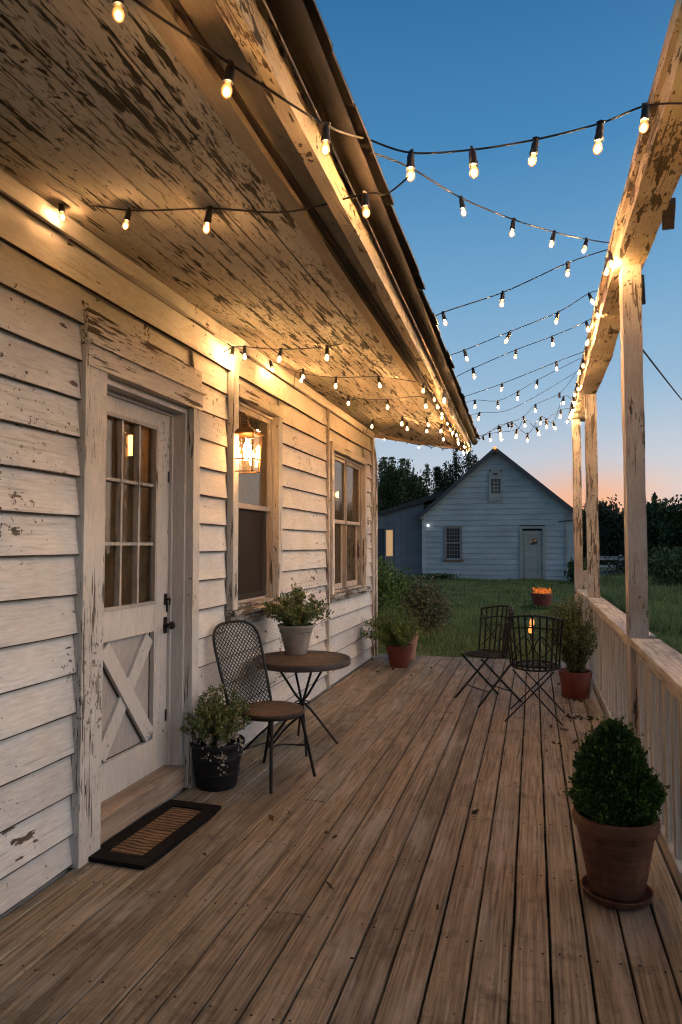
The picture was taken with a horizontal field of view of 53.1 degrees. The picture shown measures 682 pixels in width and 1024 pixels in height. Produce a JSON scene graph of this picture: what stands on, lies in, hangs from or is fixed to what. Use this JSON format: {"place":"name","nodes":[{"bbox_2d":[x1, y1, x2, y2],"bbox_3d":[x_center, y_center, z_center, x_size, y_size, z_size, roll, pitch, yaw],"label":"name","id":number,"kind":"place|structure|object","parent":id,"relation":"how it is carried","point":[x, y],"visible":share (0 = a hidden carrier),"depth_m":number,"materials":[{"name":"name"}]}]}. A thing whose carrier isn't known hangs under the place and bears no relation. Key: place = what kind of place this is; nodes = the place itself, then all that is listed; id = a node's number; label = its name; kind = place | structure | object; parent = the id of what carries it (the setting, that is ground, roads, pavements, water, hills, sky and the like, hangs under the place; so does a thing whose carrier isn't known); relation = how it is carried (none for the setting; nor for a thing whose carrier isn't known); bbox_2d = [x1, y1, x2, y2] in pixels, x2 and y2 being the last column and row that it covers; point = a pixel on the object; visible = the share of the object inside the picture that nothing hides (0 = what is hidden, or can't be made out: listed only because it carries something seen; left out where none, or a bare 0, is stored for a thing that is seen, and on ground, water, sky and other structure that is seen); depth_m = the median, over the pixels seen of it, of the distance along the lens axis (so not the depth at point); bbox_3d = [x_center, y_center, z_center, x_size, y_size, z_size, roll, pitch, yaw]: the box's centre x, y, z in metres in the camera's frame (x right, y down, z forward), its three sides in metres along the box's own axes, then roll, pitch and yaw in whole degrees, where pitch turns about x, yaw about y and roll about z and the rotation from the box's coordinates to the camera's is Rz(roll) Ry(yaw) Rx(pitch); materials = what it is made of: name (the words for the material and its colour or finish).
{"place":"outdoors","nodes":[
{"label":"outdoors","id":0,"kind":"place"},
{"bbox_2d":[315,0,681,515],"label":"sky","id":1,"kind":"structure","parent":0,"point":[419,75],"materials":[{"name":"blue"}]},
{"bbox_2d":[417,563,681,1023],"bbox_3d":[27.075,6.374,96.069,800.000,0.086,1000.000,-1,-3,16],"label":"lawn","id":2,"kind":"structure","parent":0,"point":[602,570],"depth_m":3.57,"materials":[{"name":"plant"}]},
{"bbox_2d":[0,0,479,919],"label":"farmhouse","id":3,"kind":"object","parent":2,"relation":"on","point":[150,538],"visible":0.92,"depth_m":3.28,"materials":[{"name":"paint"}]},
{"bbox_2d":[101,395,174,802],"bbox_3d":[-1.197,0.451,3.872,0.123,2.190,0.892,-1,-3,16],"label":"door","id":4,"kind":"structure","parent":3,"relation":"in","point":[134,711],"depth_m":3.96,"materials":[{"name":"paint"}]},
{"bbox_2d":[58,174,410,233],"bbox_3d":[-0.585,-1.250,2.773,1.821,0.408,0.054,-1,-3,23],"label":"string light","id":5,"kind":"object","parent":3,"relation":"hanging from","point":[209,209],"visible":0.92,"depth_m":2.74,"materials":[{"name":"plastic"}]},
{"bbox_2d":[112,0,363,155],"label":"string light","id":6,"kind":"object","parent":3,"relation":"hanging from","point":[118,15],"visible":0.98,"depth_m":1.77,"materials":[{"name":"plastic"}]},
{"bbox_2d":[234,413,263,473],"bbox_3d":[-0.685,-0.508,4.981,0.194,0.442,0.194,-1,-3,16],"label":"wall lantern","id":7,"kind":"object","parent":3,"relation":"attached to","point":[246,430],"depth_m":4.97,"materials":[{"name":"gold metal"}]},
{"bbox_2d":[224,347,285,623],"bbox_3d":[-0.699,-0.176,5.374,0.213,1.994,1.050,-1,-3,16],"label":"window","id":8,"kind":"structure","parent":3,"relation":"in","point":[254,501],"depth_m":5.42,"materials":[{"name":"paint"}]},
{"bbox_2d":[269,360,419,388],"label":"string light","id":9,"kind":"object","parent":3,"relation":"hanging from","point":[335,377],"visible":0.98,"depth_m":5.58,"materials":[{"name":"plastic"}]},
{"bbox_2d":[330,441,370,602],"bbox_3d":[0.059,0.144,8.057,0.213,1.736,1.640,-1,-3,16],"label":"window","id":10,"kind":"structure","parent":3,"relation":"in","point":[348,479],"depth_m":8.08,"materials":[{"name":"paint"}]},
{"bbox_2d":[293,368,446,425],"bbox_3d":[0.492,-1.018,6.276,2.073,0.290,0.940,2,-3,-32],"label":"string light","id":11,"kind":"object","parent":3,"relation":"hanging from","point":[387,399],"visible":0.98,"depth_m":6.21,"materials":[{"name":"rubber"}]},
{"bbox_2d":[366,389,451,432],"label":"string light","id":12,"kind":"object","parent":3,"relation":"hanging from","point":[443,394],"visible":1,"depth_m":6.97,"materials":[{"name":"rubber"}]},
{"bbox_2d":[224,249,608,361],"bbox_3d":[0.429,-1.331,4.528,2.591,0.589,0.052,-1,-3,14],"label":"string light","id":13,"kind":"object","parent":3,"relation":"hanging from","point":[502,298],"visible":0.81,"depth_m":4.46,"materials":[{"name":"plastic"}]},
{"bbox_2d":[376,421,469,446],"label":"string light","id":14,"kind":"object","parent":3,"relation":"hanging from","point":[426,431],"visible":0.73,"depth_m":7.52,"materials":[{"name":"glass"}]},
{"bbox_2d":[384,439,467,452],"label":"string light","id":15,"kind":"object","parent":3,"relation":"hanging from","point":[429,446],"visible":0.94,"depth_m":9.28,"materials":[{"name":"rubber"}]},
{"bbox_2d":[398,333,464,454],"bbox_3d":[0.970,-0.892,6.409,0.073,0.105,4.966,-1,-3,15],"label":"string light","id":16,"kind":"object","parent":3,"relation":"attached to","point":[441,411],"visible":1,"depth_m":6.11,"materials":[{"name":"rubber"}]},
{"bbox_2d":[370,151,609,252],"bbox_3d":[0.846,-1.472,3.392,0.171,0.463,2.385,-3,-4,42],"label":"string light","id":17,"kind":"object","parent":3,"relation":"hanging from","point":[512,225],"visible":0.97,"depth_m":3.48,"materials":[{"name":"rubber"}]},
{"bbox_2d":[426,318,591,393],"bbox_3d":[1.395,-1.303,5.646,1.391,0.569,0.045,-1,-3,15],"label":"string light","id":18,"kind":"object","parent":3,"relation":"hanging from","point":[515,350],"visible":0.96,"depth_m":5.61,"materials":[{"name":"rubber"}]},
{"bbox_2d":[451,351,584,400],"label":"string light","id":19,"kind":"object","parent":3,"relation":"hanging from","point":[556,369],"visible":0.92,"depth_m":6.34,"materials":[{"name":"rubber"}]},
{"bbox_2d":[466,358,580,408],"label":"string light","id":20,"kind":"object","parent":3,"relation":"hanging from","point":[517,392],"visible":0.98,"depth_m":7.13,"materials":[{"name":"plastic"}]},
{"bbox_2d":[450,290,597,361],"bbox_3d":[1.219,-1.348,5.162,1.431,0.574,0.050,-1,-3,11],"label":"string light","id":21,"kind":"object","parent":3,"relation":"hanging from","point":[507,337],"visible":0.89,"depth_m":5.13,"materials":[{"name":"rubber"}]},
{"bbox_2d":[479,408,568,441],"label":"string light","id":22,"kind":"object","parent":3,"relation":"hanging from","point":[536,428],"visible":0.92,"depth_m":8.64,"materials":[{"name":"glass"}]},
{"bbox_2d":[473,372,575,420],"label":"string light","id":23,"kind":"object","parent":3,"relation":"hanging from","point":[478,416],"visible":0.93,"depth_m":7.77,"materials":[{"name":"rubber"}]},
{"bbox_2d":[474,373,575,439],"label":"string light","id":24,"kind":"object","parent":3,"relation":"hanging from","point":[535,410],"visible":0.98,"depth_m":8.06,"materials":[{"name":"rubber"}]},
{"bbox_2d":[370,102,681,181],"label":"string light","id":25,"kind":"object","parent":3,"relation":"hanging from","point":[533,152],"visible":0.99,"depth_m":2.35,"materials":[{"name":"rubber"}]},
{"bbox_2d":[0,654,681,1023],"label":"porch deck","id":26,"kind":"structure","parent":2,"relation":"on","point":[250,916],"depth_m":2.90,"materials":[{"name":"brown wood"}]},
{"bbox_2d":[88,799,220,869],"bbox_3d":[-0.951,1.662,3.561,0.338,0.021,0.770,-1,-3,17],"label":"doormat","id":27,"kind":"object","parent":26,"relation":"on","point":[152,837],"visible":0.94,"depth_m":3.49,"materials":[{"name":"rubber"}]},
{"bbox_2d":[177,681,255,791],"bbox_3d":[-0.781,1.388,4.299,0.515,0.647,0.533,-1,-3,16],"label":"bucket plant","id":28,"kind":"object","parent":26,"relation":"on","point":[217,753],"visible":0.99,"depth_m":4.18,"materials":[{"name":"green plant"}]},
{"bbox_2d":[212,620,315,793],"bbox_3d":[-0.523,1.230,4.491,0.607,0.988,0.434,-2,-4,39],"label":"chair","id":29,"kind":"object","parent":26,"relation":"on","point":[270,711],"visible":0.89,"depth_m":4.54,"materials":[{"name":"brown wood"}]},
{"bbox_2d":[254,650,350,756],"bbox_3d":[-0.292,1.427,5.139,0.734,0.661,0.734,-1,-3,16],"label":"bistro table","id":30,"kind":"object","parent":26,"relation":"on","point":[309,662],"visible":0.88,"depth_m":5.07,"materials":[{"name":"brown wood"}]},
{"bbox_2d":[258,582,333,654],"bbox_3d":[-0.355,0.830,5.354,0.599,0.555,0.554,-1,-3,16],"label":"table plant","id":31,"kind":"object","parent":30,"relation":"on","point":[295,614],"visible":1,"depth_m":5.27,"materials":[{"name":"green plant"}]},
{"bbox_2d":[360,603,423,667],"bbox_3d":[0.629,1.516,8.448,0.800,0.795,0.804,2,-3,-35],"label":"fern pot","id":32,"kind":"object","parent":26,"relation":"on","point":[397,636],"visible":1,"depth_m":8.35,"materials":[{"name":"red ceramic"}]},
{"bbox_2d":[202,667,593,958],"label":"fallen leaves","id":33,"kind":"object","parent":26,"relation":"on","point":[476,810],"visible":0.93,"depth_m":5.15,"materials":[{"name":"brown plant"}]},
{"bbox_2d":[409,628,418,659],"bbox_3d":[0.873,1.753,9.050,0.324,0.380,0.324,-1,-3,16],"label":"clay pot","id":34,"kind":"object","parent":26,"relation":"on","point":[414,644],"visible":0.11,"depth_m":8.95,"materials":[{"name":"ceramic"}]},
{"bbox_2d":[454,605,521,707],"bbox_3d":[1.426,1.374,6.635,0.513,0.915,0.502,1,-3,-22],"label":"folding chair","id":35,"kind":"object","parent":26,"relation":"on","point":[488,654],"visible":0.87,"depth_m":6.73,"materials":[{"name":"metal"}]},
{"bbox_2d":[504,615,564,725],"bbox_3d":[1.703,1.342,6.000,0.502,0.913,0.496,-1,-3,20],"label":"folding chair","id":36,"kind":"object","parent":26,"relation":"on","point":[532,664],"visible":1,"depth_m":5.85,"materials":[{"name":"metal"}]},
{"bbox_2d":[537,592,597,699],"bbox_3d":[2.287,1.311,6.804,0.643,1.044,0.615,-1,-3,16],"label":"potted plant","id":37,"kind":"object","parent":26,"relation":"on","point":[575,675],"visible":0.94,"depth_m":6.73,"materials":[{"name":"green plant"}]},
{"bbox_2d":[563,716,670,910],"bbox_3d":[1.175,1.262,2.946,0.419,0.767,0.404,2,-3,-36],"label":"boxwood pot","id":38,"kind":"object","parent":26,"relation":"on","point":[619,828],"visible":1,"depth_m":2.84,"materials":[{"name":"ceramic"}]},
{"bbox_2d":[570,0,681,801],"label":"timber pergola","id":39,"kind":"object","parent":26,"relation":"on","point":[647,206],"visible":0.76,"depth_m":4.08,"materials":[{"name":"paint"}]},
{"bbox_2d":[476,396,569,442],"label":"string light","id":40,"kind":"object","parent":39,"relation":"hanging from","point":[540,423],"visible":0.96,"depth_m":8.32,"materials":[{"name":"glass"}]},
{"bbox_2d":[566,230,614,422],"bbox_3d":[2.235,-1.375,6.322,0.070,0.242,5.040,-1,-3,16],"label":"string light","id":41,"kind":"object","parent":39,"relation":"attached to","point":[609,263],"visible":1,"depth_m":5.00,"materials":[{"name":"glass"}]},
{"bbox_2d":[577,589,681,892],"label":"railing","id":42,"kind":"object","parent":39,"relation":"attached to","point":[659,680],"visible":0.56,"depth_m":3.56,"materials":[{"name":"white wood"}]},
{"bbox_2d":[643,349,681,399],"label":"power cable","id":43,"kind":"object","parent":39,"relation":"attached to","point":[652,362],"visible":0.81,"depth_m":5.15,"materials":[{"name":"rubber"}]},
{"bbox_2d":[378,556,418,643],"bbox_3d":[0.692,1.553,11.752,1.426,1.610,1.380,-1,-3,16],"label":"garden bush","id":44,"kind":"object","parent":2,"relation":"on","point":[387,589],"visible":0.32,"depth_m":11.60,"materials":[{"name":"green plant"}]},
{"bbox_2d":[377,456,438,511],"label":"cedar tree","id":45,"kind":"object","parent":2,"relation":"on","point":[399,486],"visible":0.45,"depth_m":41.10,"materials":[{"name":"green plant"}]},
{"bbox_2d":[390,575,460,635],"bbox_3d":[1.474,1.802,12.926,1.622,1.228,1.690,-1,-3,16],"label":"garden bush","id":46,"kind":"object","parent":2,"relation":"on","point":[425,609],"visible":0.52,"depth_m":12.72,"materials":[{"name":"green plant"}]},
{"bbox_2d":[413,573,460,580],"bbox_3d":[4.592,3.133,32.447,2.421,0.474,2.313,-1,-3,16],"label":"garden bush","id":47,"kind":"object","parent":2,"relation":"on","point":[441,576],"visible":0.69,"depth_m":32.04,"materials":[{"name":"green plant"}]},
{"bbox_2d":[427,442,478,492],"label":"cedar tree","id":48,"kind":"object","parent":2,"relation":"on","point":[450,476],"visible":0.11,"depth_m":45.48,"materials":[{"name":"green plant"}]},
{"bbox_2d":[378,447,573,580],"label":"barn","id":49,"kind":"structure","parent":2,"relation":"on","point":[494,513],"depth_m":33.32,"materials":[{"name":"paint"}]},
{"bbox_2d":[378,529,394,572],"bbox_3d":[2.278,2.120,35.001,1.400,2.540,0.040,-1,-3,16],"label":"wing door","id":50,"kind":"structure","parent":49,"relation":"in","point":[381,532],"depth_m":35.05,"materials":[{"name":"grey wood"}]},
{"bbox_2d":[443,526,463,560],"bbox_3d":[5.531,1.559,33.665,1.000,1.730,0.140,-1,-3,16],"label":"window","id":51,"kind":"structure","parent":49,"relation":"in","point":[452,534],"depth_m":33.70,"materials":[{"name":"white glass"}]},
{"bbox_2d":[520,526,545,579],"bbox_3d":[9.166,1.985,32.662,1.170,2.620,0.100,-1,-3,16],"label":"door","id":52,"kind":"structure","parent":49,"relation":"in","point":[532,543],"depth_m":32.66,"materials":[{"name":"paint"}]},
{"bbox_2d":[371,573,681,661],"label":"grass","id":53,"kind":"structure","parent":2,"relation":"on","point":[665,607],"depth_m":16.56,"materials":[{"name":"green plant"}]},
{"bbox_2d":[528,619,533,640],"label":"garden light","id":54,"kind":"object","parent":2,"relation":"on","point":[530,630],"visible":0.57,"depth_m":11.95,"materials":[{"name":"yellow metal"}]},
{"bbox_2d":[521,580,559,611],"bbox_3d":[5.272,2.178,17.960,1.091,0.844,1.071,-1,-3,16],"label":"glowing planter","id":55,"kind":"object","parent":2,"relation":"on","point":[541,597],"visible":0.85,"depth_m":17.78,"materials":[{"name":"red ceramic"}]},
{"bbox_2d":[564,557,586,582],"bbox_3d":[10.430,2.596,29.918,1.300,1.297,1.334,-1,-3,16],"label":"garden bush","id":56,"kind":"object","parent":2,"relation":"on","point":[570,565],"visible":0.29,"depth_m":29.86,"materials":[{"name":"green plant"}]},
{"bbox_2d":[582,505,601,564],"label":"dark tree","id":57,"kind":"object","parent":2,"relation":"on","point":[585,555],"visible":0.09,"depth_m":57.38,"materials":[{"name":"green plant"}]},
{"bbox_2d":[582,494,622,564],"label":"dark tree","id":58,"kind":"object","parent":2,"relation":"on","point":[611,508],"visible":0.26,"depth_m":54.30,"materials":[{"name":"green plant"}]},
{"bbox_2d":[586,508,624,564],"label":"dark tree","id":59,"kind":"object","parent":2,"relation":"on","point":[612,540],"visible":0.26,"depth_m":51.66,"materials":[{"name":"green plant"}]},
{"bbox_2d":[602,555,661,577],"bbox_3d":[15.831,2.909,35.950,4.383,1.273,3.974,-1,-3,16],"label":"garden bush","id":60,"kind":"object","parent":2,"relation":"on","point":[621,565],"visible":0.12,"depth_m":36.28,"materials":[{"name":"green plant"}]},
{"bbox_2d":[599,555,670,572],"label":"garden fence","id":61,"kind":"object","parent":2,"relation":"on","point":[612,566],"visible":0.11,"depth_m":41.00,"materials":[{"name":"paint"}]},
{"bbox_2d":[646,492,665,555],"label":"dark tree","id":62,"kind":"object","parent":2,"relation":"on","point":[652,534],"visible":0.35,"depth_m":43.17,"materials":[{"name":"green plant"}]},
{"bbox_2d":[647,546,681,586],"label":"garden bush","id":63,"kind":"object","parent":2,"relation":"on","point":[670,570],"visible":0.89,"depth_m":26.70,"materials":[{"name":"green plant"}]},
{"bbox_2d":[649,496,681,555],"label":"dark tree","id":64,"kind":"object","parent":2,"relation":"on","point":[670,523],"visible":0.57,"depth_m":41.55,"materials":[{"name":"green plant"}]},
{"bbox_2d":[667,494,681,554],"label":"dark tree","id":65,"kind":"object","parent":2,"relation":"on","point":[677,537],"visible":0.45,"depth_m":40.78,"materials":[{"name":"green plant"}]}
]}

